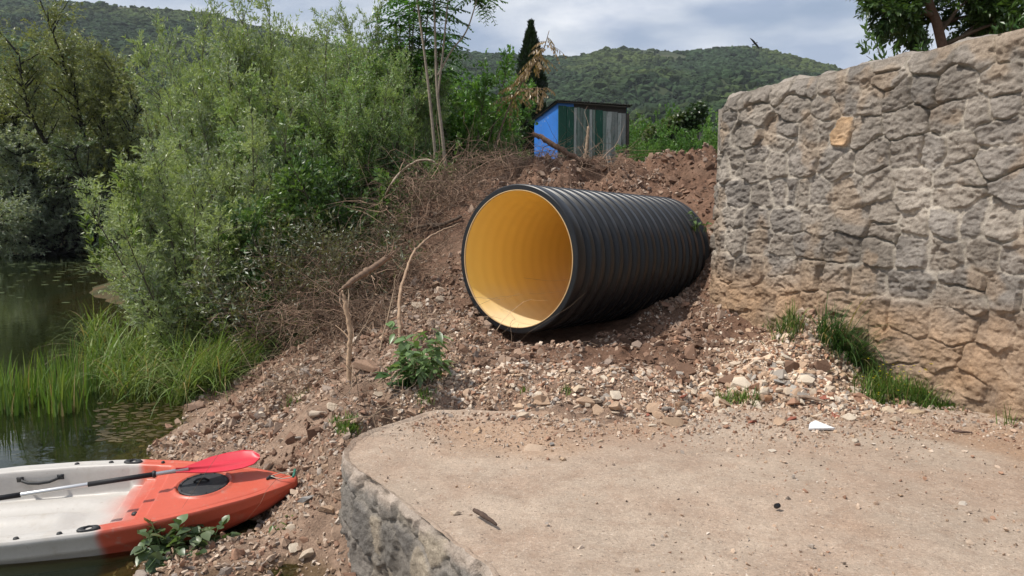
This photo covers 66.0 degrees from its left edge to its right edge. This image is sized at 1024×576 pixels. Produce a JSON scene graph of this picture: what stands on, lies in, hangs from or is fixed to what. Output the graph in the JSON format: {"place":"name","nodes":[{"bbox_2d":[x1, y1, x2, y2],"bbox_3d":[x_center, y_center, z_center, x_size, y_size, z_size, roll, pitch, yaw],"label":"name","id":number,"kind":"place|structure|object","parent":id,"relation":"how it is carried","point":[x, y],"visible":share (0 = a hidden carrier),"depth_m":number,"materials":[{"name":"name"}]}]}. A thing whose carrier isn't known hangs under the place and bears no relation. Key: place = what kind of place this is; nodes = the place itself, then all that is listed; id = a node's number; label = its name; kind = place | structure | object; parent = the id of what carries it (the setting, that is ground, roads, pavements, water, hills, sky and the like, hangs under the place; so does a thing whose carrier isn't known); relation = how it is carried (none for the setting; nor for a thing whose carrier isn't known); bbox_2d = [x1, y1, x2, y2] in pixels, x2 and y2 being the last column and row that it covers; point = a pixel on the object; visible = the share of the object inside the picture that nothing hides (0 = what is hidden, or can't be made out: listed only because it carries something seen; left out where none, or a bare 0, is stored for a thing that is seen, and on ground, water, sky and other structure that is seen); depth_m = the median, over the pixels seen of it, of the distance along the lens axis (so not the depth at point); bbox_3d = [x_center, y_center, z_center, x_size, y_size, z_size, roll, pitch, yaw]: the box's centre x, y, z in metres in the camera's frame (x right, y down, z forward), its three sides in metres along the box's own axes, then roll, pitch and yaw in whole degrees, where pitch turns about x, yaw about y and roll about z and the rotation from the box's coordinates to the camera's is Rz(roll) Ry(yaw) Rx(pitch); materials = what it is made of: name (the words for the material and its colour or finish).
{"place":"outdoors","nodes":[
{"label":"outdoors","id":0,"kind":"place"},
{"bbox_2d":[0,252,131,324],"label":"river","id":1,"kind":"structure","parent":0,"point":[33,292],"depth_m":22.92,"materials":[{"name":"liquid"}]},
{"bbox_2d":[0,333,108,422],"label":"reeds","id":2,"kind":"object","parent":1,"relation":"in","point":[60,400],"visible":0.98,"depth_m":8.76,"materials":[{"name":"green plant"}]},
{"bbox_2d":[0,262,188,441],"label":"floating weed","id":3,"kind":"object","parent":1,"relation":"on","point":[105,432],"visible":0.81,"depth_m":8.23,"materials":[{"name":"green plant"}]},
{"bbox_2d":[0,459,297,575],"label":"kayak","id":4,"kind":"object","parent":1,"relation":"on","point":[91,526],"visible":0.92,"depth_m":5.36,"materials":[{"name":"plastic"}]},
{"bbox_2d":[0,450,259,500],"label":"paddle","id":5,"kind":"object","parent":4,"relation":"on","point":[232,461],"visible":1,"depth_m":5.43,"materials":[{"name":"red plastic"}]},
{"bbox_2d":[3,6,760,121],"bbox_3d":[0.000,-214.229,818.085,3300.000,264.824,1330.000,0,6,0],"label":"hill","id":6,"kind":"structure","parent":0,"point":[663,90],"depth_m":563.19,"materials":[{"name":"plant"}]},
{"bbox_2d":[0,0,842,159],"bbox_3d":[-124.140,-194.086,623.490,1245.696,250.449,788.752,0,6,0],"label":"hill forest","id":7,"kind":"object","parent":6,"relation":"on","point":[594,76],"visible":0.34,"depth_m":720.58,"materials":[{"name":"plant"}]},
{"bbox_2d":[0,145,934,575],"bbox_3d":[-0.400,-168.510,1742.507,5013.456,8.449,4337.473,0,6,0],"label":"ground","id":8,"kind":"structure","parent":0,"point":[30,439],"depth_m":8.07,"materials":[{"name":"soil"}]},
{"bbox_2d":[0,112,141,258],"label":"willow tree","id":9,"kind":"object","parent":8,"relation":"on","point":[28,222],"visible":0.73,"depth_m":36.79,"materials":[{"name":"green plant"}]},
{"bbox_2d":[0,0,210,250],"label":"willow tree","id":10,"kind":"object","parent":8,"relation":"on","point":[98,100],"visible":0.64,"depth_m":35.37,"materials":[{"name":"green plant"}]},
{"bbox_2d":[31,111,187,244],"bbox_3d":[-17.536,-4.924,38.481,9.179,6.521,10.197,-2,6,-23],"label":"willow tree","id":11,"kind":"object","parent":8,"relation":"on","point":[71,147],"visible":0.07,"depth_m":35.04,"materials":[{"name":"green plant"}]},
{"bbox_2d":[27,292,291,428],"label":"long grass","id":12,"kind":"structure","parent":8,"relation":"on","point":[132,374],"depth_m":9.64,"materials":[{"name":"plant"}]},
{"bbox_2d":[98,206,228,355],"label":"willow shrub","id":13,"kind":"object","parent":8,"relation":"on","point":[105,290],"visible":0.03,"depth_m":11.82,"materials":[{"name":"green plant"}]},
{"bbox_2d":[130,514,207,573],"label":"creeping plant","id":14,"kind":"object","parent":8,"relation":"on","point":[154,551],"visible":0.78,"depth_m":4.88,"materials":[{"name":"green plant"}]},
{"bbox_2d":[138,40,226,246],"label":"willow shrub","id":15,"kind":"object","parent":8,"relation":"on","point":[181,93],"visible":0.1,"depth_m":13.54,"materials":[{"name":"green plant"}]},
{"bbox_2d":[70,134,299,368],"bbox_3d":[-4.396,-0.532,11.529,3.200,3.302,3.544,-2,6,-17],"label":"willow shrub","id":16,"kind":"object","parent":8,"relation":"on","point":[156,288],"visible":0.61,"depth_m":10.79,"materials":[{"name":"green plant"}]},
{"bbox_2d":[71,211,118,274],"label":"willow shoot","id":17,"kind":"object","parent":16,"relation":"attached to","point":[86,219],"visible":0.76,"depth_m":10.89,"materials":[{"name":"green plant"}]},
{"bbox_2d":[109,149,147,268],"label":"willow shoot","id":18,"kind":"object","parent":16,"relation":"attached to","point":[119,157],"visible":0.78,"depth_m":10.73,"materials":[{"name":"green plant"}]},
{"bbox_2d":[188,400,206,410],"bbox_3d":[-3.350,1.262,8.455,0.162,0.102,0.290,0,6,-3],"label":"boulder","id":19,"kind":"object","parent":8,"relation":"on","point":[193,406],"visible":0.84,"depth_m":8.35,"materials":[{"name":"stone"}]},
{"bbox_2d":[166,515,240,555],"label":"creeping plant","id":20,"kind":"object","parent":8,"relation":"on","point":[206,532],"visible":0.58,"depth_m":5.00,"materials":[{"name":"green plant"}]},
{"bbox_2d":[169,321,267,409],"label":"grass tuft","id":21,"kind":"object","parent":8,"relation":"on","point":[202,359],"visible":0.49,"depth_m":9.06,"materials":[{"name":"plant"}]},
{"bbox_2d":[139,53,314,291],"bbox_3d":[-4.252,-1.558,12.569,2.760,4.312,2.689,-5,7,-41],"label":"willow shrub","id":22,"kind":"object","parent":8,"relation":"on","point":[213,141],"visible":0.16,"depth_m":12.19,"materials":[{"name":"green plant"}]},
{"bbox_2d":[133,106,331,333],"bbox_3d":[-3.926,-0.990,11.766,3.144,3.392,2.839,5,7,41],"label":"willow shrub","id":23,"kind":"object","parent":8,"relation":"on","point":[257,144],"visible":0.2,"depth_m":11.14,"materials":[{"name":"green plant"}]},
{"bbox_2d":[118,0,357,246],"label":"willow shrub","id":24,"kind":"object","parent":8,"relation":"on","point":[226,84],"visible":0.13,"depth_m":12.92,"materials":[{"name":"green plant"}]},
{"bbox_2d":[200,167,349,326],"bbox_3d":[-3.374,-0.606,11.579,2.392,2.268,2.853,1,6,8],"label":"leafy bush","id":25,"kind":"object","parent":8,"relation":"on","point":[255,227],"visible":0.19,"depth_m":10.71,"materials":[{"name":"green plant"}]},
{"bbox_2d":[180,208,385,354],"bbox_3d":[-2.826,-0.118,10.081,2.553,1.812,2.633,-2,6,-19],"label":"scrub bush","id":26,"kind":"object","parent":8,"relation":"on","point":[235,312],"visible":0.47,"depth_m":9.45,"materials":[{"name":"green plant"}]},
{"bbox_2d":[204,62,364,267],"bbox_3d":[-3.494,-1.611,12.582,2.392,3.571,2.423,-1,6,-9],"label":"willow shrub","id":27,"kind":"object","parent":8,"relation":"on","point":[307,144],"visible":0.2,"depth_m":11.86,"materials":[{"name":"green plant"}]},
{"bbox_2d":[194,10,378,136],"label":"willow shrub","id":28,"kind":"object","parent":8,"relation":"on","point":[289,38],"visible":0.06,"depth_m":13.07,"materials":[{"name":"green plant"}]},
{"bbox_2d":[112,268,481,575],"bbox_3d":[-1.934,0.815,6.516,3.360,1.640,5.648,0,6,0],"label":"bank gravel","id":29,"kind":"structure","parent":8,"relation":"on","point":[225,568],"depth_m":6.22,"materials":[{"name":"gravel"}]},
{"bbox_2d":[298,548,313,559],"bbox_3d":[-1.273,1.645,4.874,0.111,0.053,0.095,-17,4,-41],"label":"bank stone","id":30,"kind":"object","parent":8,"relation":"on","point":[309,552],"visible":1,"depth_m":4.85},
{"bbox_2d":[204,0,415,168],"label":"willow shrub","id":31,"kind":"object","parent":8,"relation":"on","point":[327,38],"visible":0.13,"depth_m":12.78,"materials":[{"name":"green plant"}]},
{"bbox_2d":[239,22,381,154],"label":"willow shrub","id":32,"kind":"object","parent":8,"relation":"on","point":[305,42],"visible":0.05,"depth_m":13.29,"materials":[{"name":"green plant"}]},
{"bbox_2d":[254,201,425,325],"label":"scrub bush","id":33,"kind":"object","parent":8,"relation":"on","point":[335,257],"visible":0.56,"depth_m":9.26,"materials":[{"name":"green plant"}]},
{"bbox_2d":[335,290,352,384],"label":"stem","id":34,"kind":"object","parent":8,"relation":"on","point":[349,335],"visible":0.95,"depth_m":6.74,"materials":[{"name":"brown plant"}]},
{"bbox_2d":[338,235,395,300],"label":"broken branch","id":35,"kind":"object","parent":34,"relation":"attached to","point":[366,271],"visible":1,"depth_m":7.21,"materials":[{"name":"brown plant"}]},
{"bbox_2d":[157,114,535,380],"bbox_3d":[-1.960,-0.737,10.336,5.087,3.418,6.180,0,6,0],"label":"brushwood","id":36,"kind":"object","parent":8,"relation":"on","point":[355,306],"visible":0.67,"depth_m":9.53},
{"bbox_2d":[333,410,362,437],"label":"grass tuft","id":37,"kind":"object","parent":8,"relation":"on","point":[341,426],"visible":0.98,"depth_m":5.72,"materials":[{"name":"plant"}]},
{"bbox_2d":[270,32,430,205],"bbox_3d":[-2.621,-2.346,13.021,2.528,3.996,2.560,0,6,0],"label":"willow shrub","id":38,"kind":"object","parent":8,"relation":"on","point":[361,76],"visible":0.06,"depth_m":12.46,"materials":[{"name":"green plant"}]},
{"bbox_2d":[295,53,413,223],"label":"willow shrub","id":39,"kind":"object","parent":8,"relation":"on","point":[382,94],"visible":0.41,"depth_m":12.05,"materials":[{"name":"green plant"}]},
{"bbox_2d":[260,110,453,278],"bbox_3d":[-2.050,-1.331,11.675,2.691,2.551,3.210,0,6,0],"label":"leafy bush","id":40,"kind":"object","parent":8,"relation":"on","point":[297,183],"visible":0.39,"depth_m":10.87,"materials":[{"name":"green plant"}]},
{"bbox_2d":[350,359,377,372],"bbox_3d":[-1.271,0.693,7.009,0.210,0.110,0.288,5,-3,40],"label":"boulder","id":41,"kind":"object","parent":8,"relation":"on","point":[362,364],"visible":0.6,"depth_m":6.94,"materials":[{"name":"stone"}]},
{"bbox_2d":[340,213,410,277],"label":"scrub bush","id":42,"kind":"object","parent":8,"relation":"on","point":[379,238],"visible":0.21,"depth_m":10.33,"materials":[{"name":"green plant"}]},
{"bbox_2d":[316,49,441,198],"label":"willow shrub","id":43,"kind":"object","parent":8,"relation":"on","point":[408,132],"visible":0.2,"depth_m":12.50,"materials":[{"name":"green plant"}]},
{"bbox_2d":[186,156,595,518],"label":"twig litter","id":44,"kind":"object","parent":8,"relation":"on","point":[295,366],"visible":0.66,"depth_m":7.57,"materials":[{"name":"wood"}]},
{"bbox_2d":[341,46,450,143],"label":"willow shrub","id":45,"kind":"object","parent":8,"relation":"on","point":[377,74],"visible":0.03,"depth_m":12.97,"materials":[{"name":"green plant"}]},
{"bbox_2d":[374,361,425,388],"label":"leafy weed","id":46,"kind":"object","parent":8,"relation":"on","point":[406,381],"visible":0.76,"depth_m":6.22,"materials":[{"name":"green plant"}]},
{"bbox_2d":[347,126,461,224],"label":"leafy bush","id":47,"kind":"object","parent":8,"relation":"on","point":[366,157],"visible":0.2,"depth_m":11.95,"materials":[{"name":"green plant"}]},
{"bbox_2d":[381,159,436,206],"bbox_3d":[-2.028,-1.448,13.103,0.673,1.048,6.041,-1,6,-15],"label":"bent dry stem","id":48,"kind":"object","parent":8,"relation":"on","point":[407,166],"visible":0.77,"depth_m":10.47,"materials":[{"name":"beige plant"}]},
{"bbox_2d":[358,49,465,158],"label":"willow shrub","id":49,"kind":"object","parent":8,"relation":"on","point":[454,106],"visible":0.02,"depth_m":13.97,"materials":[{"name":"green plant"}]},
{"bbox_2d":[374,83,452,177],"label":"willow shrub","id":50,"kind":"object","parent":8,"relation":"on","point":[429,145],"visible":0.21,"depth_m":12.91,"materials":[{"name":"green plant"}]},
{"bbox_2d":[385,321,455,387],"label":"leafy weed","id":51,"kind":"object","parent":8,"relation":"on","point":[424,369],"visible":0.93,"depth_m":6.30,"materials":[{"name":"green plant"}]},
{"bbox_2d":[363,0,483,144],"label":"tree of heaven","id":52,"kind":"object","parent":8,"relation":"on","point":[413,40],"visible":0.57,"depth_m":13.11,"materials":[{"name":"green plant"}]},
{"bbox_2d":[412,387,435,412],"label":"grass tuft","id":53,"kind":"object","parent":8,"relation":"on","point":[425,395],"visible":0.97,"depth_m":6.14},
{"bbox_2d":[392,223,459,342],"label":"bare stem","id":54,"kind":"object","parent":8,"relation":"on","point":[401,290],"visible":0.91,"depth_m":7.83,"materials":[{"name":"brown plant"}]},
{"bbox_2d":[408,215,461,231],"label":"dark branch","id":55,"kind":"object","parent":8,"relation":"on","point":[428,224],"visible":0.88,"depth_m":10.27,"materials":[{"name":"brown plant"}]},
{"bbox_2d":[353,50,525,162],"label":"leafy bush","id":56,"kind":"object","parent":8,"relation":"on","point":[465,114],"visible":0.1,"depth_m":14.65,"materials":[{"name":"green plant"}]},
{"bbox_2d":[381,0,507,175],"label":"tree of heaven","id":57,"kind":"object","parent":8,"relation":"on","point":[454,9],"visible":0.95,"depth_m":11.82,"materials":[{"name":"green plant"}]},
{"bbox_2d":[417,138,478,183],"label":"leafy bush","id":58,"kind":"object","parent":8,"relation":"on","point":[437,141],"visible":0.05,"depth_m":12.98,"materials":[{"name":"green plant"}]},
{"bbox_2d":[436,44,535,176],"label":"leafy bush","id":59,"kind":"object","parent":8,"relation":"on","point":[481,101],"visible":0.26,"depth_m":14.38,"materials":[{"name":"green plant"}]},
{"bbox_2d":[468,127,520,169],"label":"leafy bush","id":60,"kind":"object","parent":8,"relation":"on","point":[493,145],"visible":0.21,"depth_m":13.93,"materials":[{"name":"green plant"}]},
{"bbox_2d":[454,75,538,149],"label":"leafy bush","id":61,"kind":"object","parent":8,"relation":"on","point":[524,119],"visible":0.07,"depth_m":15.75,"materials":[{"name":"green plant"}]},
{"bbox_2d":[191,148,834,471],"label":"earth clods","id":62,"kind":"object","parent":8,"relation":"on","point":[824,365],"visible":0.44,"depth_m":7.62,"materials":[{"name":"soil"}]},
{"bbox_2d":[378,106,677,216],"bbox_3d":[0.393,-1.899,12.268,5.213,1.927,3.812,-1,6,-14],"label":"root tangle","id":63,"kind":"object","parent":8,"relation":"on","point":[498,162],"visible":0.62,"depth_m":12.20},
{"bbox_2d":[490,32,566,150],"bbox_3d":[0.249,-3.231,13.491,1.389,2.309,0.780,0,6,0],"label":"withered sapling","id":64,"kind":"object","parent":8,"relation":"on","point":[525,75],"visible":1,"depth_m":13.49,"materials":[{"name":"brown plant"}]},
{"bbox_2d":[513,18,547,159],"bbox_3d":[0.668,-5.885,26.541,1.513,6.245,1.349,4,7,33],"label":"cypress tree","id":65,"kind":"object","parent":8,"relation":"on","point":[530,41],"visible":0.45,"depth_m":26.18,"materials":[{"name":"green plant"}]},
{"bbox_2d":[522,132,593,165],"bbox_3d":[0.719,-2.182,12.386,1.157,0.567,0.181,1,6,10],"label":"fallen log","id":66,"kind":"object","parent":8,"relation":"on","point":[544,139],"visible":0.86,"depth_m":12.38,"materials":[{"name":"wood"}]},
{"bbox_2d":[253,142,866,443],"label":"slope stones","id":67,"kind":"object","parent":8,"relation":"on","point":[683,302],"visible":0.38,"depth_m":8.08,"materials":[{"name":"stone"}]},
{"bbox_2d":[531,100,631,162],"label":"shed","id":68,"kind":"structure","parent":8,"relation":"on","point":[608,117],"depth_m":20.04,"materials":[{"name":"blue metal"}]},
{"bbox_2d":[515,112,654,151],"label":"leafy bush","id":69,"kind":"object","parent":8,"relation":"on","point":[643,116],"depth_m":28.68,"materials":[{"name":"green plant"}]},
{"bbox_2d":[576,396,594,406],"bbox_3d":[0.560,0.866,5.981,0.144,0.103,0.093,1,6,8],"label":"rubble stone","id":70,"kind":"object","parent":8,"relation":"on","point":[583,400],"visible":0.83,"depth_m":5.94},
{"bbox_2d":[461,184,710,333],"bbox_3d":[0.958,-0.350,8.877,1.470,1.470,2.954,4,5,38],"label":"corrugated pipe","id":71,"kind":"object","parent":8,"relation":"on","point":[611,256],"visible":0.98,"depth_m":8.37,"materials":[{"name":"black plastic"}]},
{"bbox_2d":[685,211,711,231],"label":"seedling","id":72,"kind":"object","parent":71,"relation":"on","point":[695,227],"visible":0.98,"depth_m":9.18,"materials":[{"name":"green plant"}]},
{"bbox_2d":[615,136,665,161],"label":"leafy bush","id":73,"kind":"object","parent":8,"relation":"on","point":[638,155],"visible":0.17,"depth_m":18.23,"materials":[{"name":"green plant"}]},
{"bbox_2d":[646,402,659,412],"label":"rubble stone","id":74,"kind":"object","parent":8,"relation":"on","point":[651,407],"visible":0.92,"depth_m":5.95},
{"bbox_2d":[627,103,680,162],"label":"leafy bush","id":75,"kind":"object","parent":8,"relation":"on","point":[637,134],"visible":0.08,"depth_m":23.26,"materials":[{"name":"green plant"}]},
{"bbox_2d":[642,129,690,154],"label":"leafy bush","id":76,"kind":"object","parent":8,"relation":"on","point":[657,141],"visible":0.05,"depth_m":18.33,"materials":[{"name":"green plant"}]},
{"bbox_2d":[392,299,947,422],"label":"rubble gravel","id":77,"kind":"structure","parent":8,"relation":"on","point":[666,384],"depth_m":6.30,"materials":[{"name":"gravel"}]},
{"bbox_2d":[795,395,827,402],"bbox_3d":[2.289,0.845,6.030,0.242,0.038,0.059,3,6,29],"label":"stick","id":78,"kind":"object","parent":77,"relation":"on","point":[809,397],"visible":1,"depth_m":6.04,"materials":[{"name":"wood"}]},
{"bbox_2d":[641,99,711,152],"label":"leafy bush","id":79,"kind":"object","parent":8,"relation":"on","point":[691,117],"visible":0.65,"depth_m":19.73,"materials":[{"name":"green plant"}]},
{"bbox_2d":[338,406,1023,575],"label":"concrete landing","id":80,"kind":"object","parent":8,"relation":"on","point":[388,529],"visible":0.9,"depth_m":4.21,"materials":[{"name":"concrete"}]},
{"bbox_2d":[472,508,496,525],"bbox_3d":[-0.137,1.110,3.836,0.030,0.036,0.203,-4,7,-33],"label":"stick","id":81,"kind":"object","parent":80,"relation":"on","point":[483,515],"visible":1,"depth_m":3.82,"materials":[{"name":"wood"}]},
{"bbox_2d":[524,443,545,450],"bbox_3d":[0.136,1.030,5.038,0.159,0.021,0.112,-3,16,32],"label":"stone","id":82,"kind":"object","parent":80,"relation":"on","point":[530,447],"visible":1,"depth_m":5.04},
{"bbox_2d":[661,417,683,427],"bbox_3d":[1.149,0.959,5.621,0.160,0.073,0.123,-1,6,-5],"label":"stone lump","id":83,"kind":"object","parent":80,"relation":"on","point":[672,421],"visible":0.95,"depth_m":5.61,"materials":[{"name":"stone"}]},
{"bbox_2d":[377,417,1023,575],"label":"landing grit","id":84,"kind":"object","parent":80,"relation":"on","point":[969,542],"visible":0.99,"depth_m":5.17,"materials":[{"name":"gravel"}]},
{"bbox_2d":[380,419,1022,572],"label":"dark crumbs","id":85,"kind":"object","parent":80,"relation":"on","point":[649,513],"visible":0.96,"depth_m":4.72,"materials":[{"name":"stone"}]},
{"bbox_2d":[408,393,1023,451],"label":"back edge grit","id":86,"kind":"object","parent":80,"relation":"on","point":[805,415],"visible":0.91,"depth_m":5.67,"materials":[{"name":"stone"}]},
{"bbox_2d":[809,420,834,429],"bbox_3d":[2.140,0.957,5.495,0.185,0.014,0.110,-5,28,-8],"label":"marble shard","id":87,"kind":"object","parent":80,"relation":"on","point":[816,425],"visible":1,"depth_m":5.47,"materials":[{"name":"stone"}]},
{"bbox_2d":[656,118,717,153],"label":"leafy bush","id":88,"kind":"object","parent":8,"relation":"on","point":[696,144],"visible":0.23,"depth_m":17.25,"materials":[{"name":"green plant"}]},
{"bbox_2d":[684,105,717,150],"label":"leafy bush","id":89,"kind":"object","parent":8,"relation":"on","point":[709,124],"visible":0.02,"depth_m":23.05,"materials":[{"name":"green plant"}]},
{"bbox_2d":[716,387,764,406],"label":"grass tuft","id":90,"kind":"object","parent":8,"relation":"on","point":[744,394],"visible":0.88,"depth_m":6.16,"materials":[{"name":"plant"}]},
{"bbox_2d":[730,377,750,389],"bbox_3d":[1.845,0.772,6.358,0.166,0.112,0.115,-9,-10,44],"label":"rubble stone","id":91,"kind":"object","parent":8,"relation":"on","point":[742,382],"visible":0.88,"depth_m":6.33,"materials":[{"name":"stone"}]},
{"bbox_2d":[772,369,786,379],"bbox_3d":[2.142,0.696,6.324,0.114,0.092,0.149,13,-14,1],"label":"rubble stone","id":92,"kind":"object","parent":8,"relation":"on","point":[780,373],"visible":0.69,"depth_m":6.29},
{"bbox_2d":[760,308,808,343],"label":"grass tuft","id":93,"kind":"object","parent":8,"relation":"on","point":[785,326],"visible":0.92,"depth_m":6.83,"materials":[{"name":"plant"}]},
{"bbox_2d":[796,375,814,384],"bbox_3d":[2.311,0.724,6.213,0.109,0.077,0.155,-20,3,-42],"label":"rubble stone","id":94,"kind":"object","parent":8,"relation":"on","point":[806,379],"visible":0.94,"depth_m":6.18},
{"bbox_2d":[799,291,892,383],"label":"grass tuft","id":95,"kind":"object","parent":8,"relation":"on","point":[837,340],"visible":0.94,"depth_m":6.70,"materials":[{"name":"plant"}]},
{"bbox_2d":[707,28,1023,422],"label":"stone wall","id":96,"kind":"structure","parent":8,"relation":"on","point":[895,184],"depth_m":6.54,"materials":[{"name":"stone"}]},
{"bbox_2d":[842,291,896,383],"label":"grass tuft","id":97,"kind":"object","parent":8,"relation":"on","point":[862,332],"visible":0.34,"depth_m":6.71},
{"bbox_2d":[828,352,953,409],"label":"grass tuft","id":98,"kind":"object","parent":8,"relation":"on","point":[889,387],"visible":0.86,"depth_m":6.33,"materials":[{"name":"green plant"}]},
{"bbox_2d":[849,0,1023,54],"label":"broadleaf tree","id":99,"kind":"object","parent":8,"relation":"on","point":[899,19],"visible":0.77,"depth_m":8.69,"materials":[{"name":"green plant"}]},
{"bbox_2d":[855,12,1023,60],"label":"hedge bush","id":100,"kind":"object","parent":8,"relation":"on","point":[865,49],"visible":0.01,"depth_m":7.56,"materials":[{"name":"green plant"}]},
{"bbox_2d":[925,394,964,410],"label":"grass tuft","id":101,"kind":"object","parent":8,"relation":"on","point":[944,404],"visible":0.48,"depth_m":6.15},
{"bbox_2d":[913,21,1023,50],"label":"hedge bush","id":102,"kind":"object","parent":8,"relation":"on","point":[925,47],"depth_m":8.53,"materials":[{"name":"green plant"}]},
{"bbox_2d":[62,0,968,68],"label":"sky","id":103,"kind":"structure","parent":0,"point":[823,31],"materials":[{"name":"white"}]},
{"bbox_3d":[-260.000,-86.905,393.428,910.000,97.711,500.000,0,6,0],"label":"foothill","id":104,"kind":"structure","parent":0,"visible":0},
{"bbox_2d":[0,34,136,191],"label":"foothill forest","id":105,"kind":"object","parent":104,"relation":"on","point":[24,47],"visible":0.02,"depth_m":376.78,"materials":[{"name":"plant"}]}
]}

